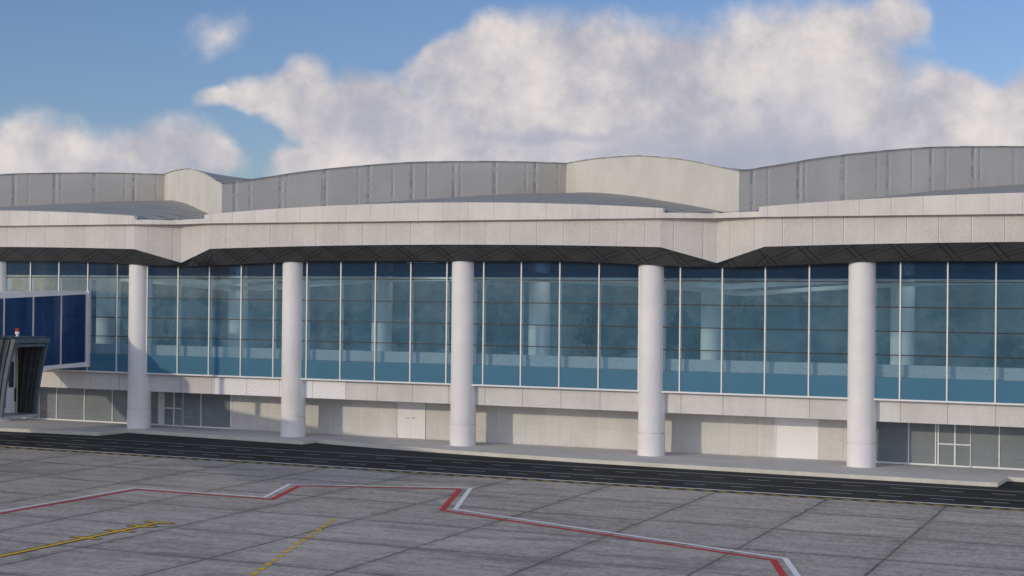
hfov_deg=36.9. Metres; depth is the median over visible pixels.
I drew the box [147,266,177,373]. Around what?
window
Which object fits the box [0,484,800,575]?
apron line
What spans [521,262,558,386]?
window
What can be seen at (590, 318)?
potted tree
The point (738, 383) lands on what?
window
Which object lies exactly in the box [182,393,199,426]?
shopfront window
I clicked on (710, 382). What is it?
window
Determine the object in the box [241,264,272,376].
window
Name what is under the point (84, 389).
shopfront window
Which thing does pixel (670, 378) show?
window
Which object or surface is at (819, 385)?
window
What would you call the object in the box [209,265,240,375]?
window
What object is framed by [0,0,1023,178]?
sky
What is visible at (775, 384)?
window
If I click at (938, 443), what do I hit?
glass door
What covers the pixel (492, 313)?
potted tree
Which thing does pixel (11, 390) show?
door
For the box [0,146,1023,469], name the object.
terminal building
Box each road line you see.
[1,433,1019,500]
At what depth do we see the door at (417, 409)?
104.95 m
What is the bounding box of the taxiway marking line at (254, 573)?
[249,519,336,574]
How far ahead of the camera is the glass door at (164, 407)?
112.93 m
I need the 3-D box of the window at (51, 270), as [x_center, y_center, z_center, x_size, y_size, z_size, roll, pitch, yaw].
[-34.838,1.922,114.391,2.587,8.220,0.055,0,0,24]
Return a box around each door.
[6,356,15,412]
[163,392,183,426]
[397,402,410,437]
[411,402,423,438]
[937,424,971,467]
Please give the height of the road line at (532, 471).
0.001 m
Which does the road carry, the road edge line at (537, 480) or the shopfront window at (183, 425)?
the road edge line at (537, 480)
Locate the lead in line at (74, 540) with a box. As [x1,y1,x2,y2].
[0,522,155,556]
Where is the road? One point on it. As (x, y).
(272, 452)
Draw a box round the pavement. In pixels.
[0,412,1023,481]
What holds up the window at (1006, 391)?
in the terminal building
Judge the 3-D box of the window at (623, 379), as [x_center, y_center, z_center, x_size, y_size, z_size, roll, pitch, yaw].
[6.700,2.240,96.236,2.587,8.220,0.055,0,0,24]
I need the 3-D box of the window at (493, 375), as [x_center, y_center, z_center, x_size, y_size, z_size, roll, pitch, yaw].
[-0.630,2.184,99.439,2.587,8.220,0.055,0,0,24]
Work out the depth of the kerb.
93.63 m
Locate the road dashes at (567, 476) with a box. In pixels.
[19,443,998,502]
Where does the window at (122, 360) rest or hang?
in the terminal building
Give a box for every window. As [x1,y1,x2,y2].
[6,262,29,277]
[31,262,57,360]
[39,387,55,419]
[56,388,83,420]
[59,262,86,369]
[84,389,111,422]
[87,263,116,371]
[112,390,126,423]
[117,264,128,371]
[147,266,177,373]
[178,267,208,374]
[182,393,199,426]
[200,394,229,428]
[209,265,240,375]
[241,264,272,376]
[274,262,306,377]
[307,262,339,378]
[341,262,374,380]
[375,269,409,381]
[411,262,445,382]
[447,262,482,383]
[483,262,520,385]
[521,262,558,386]
[560,262,597,388]
[599,263,638,389]
[663,280,679,390]
[680,267,721,392]
[722,267,764,393]
[765,265,808,395]
[809,264,848,396]
[875,281,899,398]
[876,461,907,463]
[900,262,946,400]
[908,423,934,465]
[935,424,936,465]
[947,262,994,402]
[971,425,997,468]
[996,262,1023,403]
[998,427,1023,469]
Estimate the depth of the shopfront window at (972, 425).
90.04 m
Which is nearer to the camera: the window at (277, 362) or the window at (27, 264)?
the window at (277, 362)
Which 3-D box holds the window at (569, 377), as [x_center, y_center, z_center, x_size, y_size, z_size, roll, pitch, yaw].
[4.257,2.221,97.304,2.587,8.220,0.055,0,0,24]
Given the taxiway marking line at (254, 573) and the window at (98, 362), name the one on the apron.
the taxiway marking line at (254, 573)
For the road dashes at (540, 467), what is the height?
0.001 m
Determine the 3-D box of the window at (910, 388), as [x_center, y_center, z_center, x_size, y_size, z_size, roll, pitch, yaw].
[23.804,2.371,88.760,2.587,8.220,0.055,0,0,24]
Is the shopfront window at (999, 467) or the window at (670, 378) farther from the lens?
the window at (670, 378)
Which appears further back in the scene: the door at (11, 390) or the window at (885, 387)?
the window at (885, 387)
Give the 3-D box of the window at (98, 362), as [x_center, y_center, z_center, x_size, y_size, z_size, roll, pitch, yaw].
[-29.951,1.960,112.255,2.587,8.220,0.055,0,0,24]
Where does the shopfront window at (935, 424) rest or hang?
in the terminal building
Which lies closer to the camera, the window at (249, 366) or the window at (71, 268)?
the window at (249, 366)
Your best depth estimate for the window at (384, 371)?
102.61 m
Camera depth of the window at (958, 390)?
87.67 m
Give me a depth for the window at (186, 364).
109.08 m
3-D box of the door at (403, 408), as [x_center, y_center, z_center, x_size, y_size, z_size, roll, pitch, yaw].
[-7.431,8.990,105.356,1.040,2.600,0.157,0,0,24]
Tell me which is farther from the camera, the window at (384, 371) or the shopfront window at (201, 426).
the shopfront window at (201, 426)
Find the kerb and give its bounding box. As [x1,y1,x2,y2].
[0,428,1023,486]
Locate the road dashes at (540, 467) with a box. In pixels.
[43,438,1006,494]
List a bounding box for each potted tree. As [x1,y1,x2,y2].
[477,297,506,353]
[575,296,604,356]
[666,309,698,358]
[733,299,763,360]
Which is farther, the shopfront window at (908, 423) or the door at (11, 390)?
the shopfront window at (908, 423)
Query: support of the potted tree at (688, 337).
on the terminal building
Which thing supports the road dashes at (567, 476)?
on the road
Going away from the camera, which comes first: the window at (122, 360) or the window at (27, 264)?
the window at (122, 360)
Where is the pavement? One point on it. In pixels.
(884, 469)
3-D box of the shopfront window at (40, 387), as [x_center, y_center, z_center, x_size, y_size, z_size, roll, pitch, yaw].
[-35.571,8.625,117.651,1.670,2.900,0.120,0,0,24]
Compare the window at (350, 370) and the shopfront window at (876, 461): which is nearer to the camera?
the shopfront window at (876, 461)
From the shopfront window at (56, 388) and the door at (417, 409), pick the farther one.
the shopfront window at (56, 388)
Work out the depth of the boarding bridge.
106.90 m
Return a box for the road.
[0,431,1023,510]
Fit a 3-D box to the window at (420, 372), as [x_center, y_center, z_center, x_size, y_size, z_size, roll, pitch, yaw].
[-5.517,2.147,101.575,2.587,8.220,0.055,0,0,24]
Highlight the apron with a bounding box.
[0,411,1023,575]
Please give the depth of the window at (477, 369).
100.15 m
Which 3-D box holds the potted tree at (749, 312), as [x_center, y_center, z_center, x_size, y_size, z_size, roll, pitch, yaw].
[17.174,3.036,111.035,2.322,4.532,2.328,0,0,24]
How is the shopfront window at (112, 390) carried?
in the terminal building
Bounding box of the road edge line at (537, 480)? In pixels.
[3,447,1023,510]
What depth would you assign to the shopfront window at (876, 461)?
92.05 m
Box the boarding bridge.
[0,290,91,419]

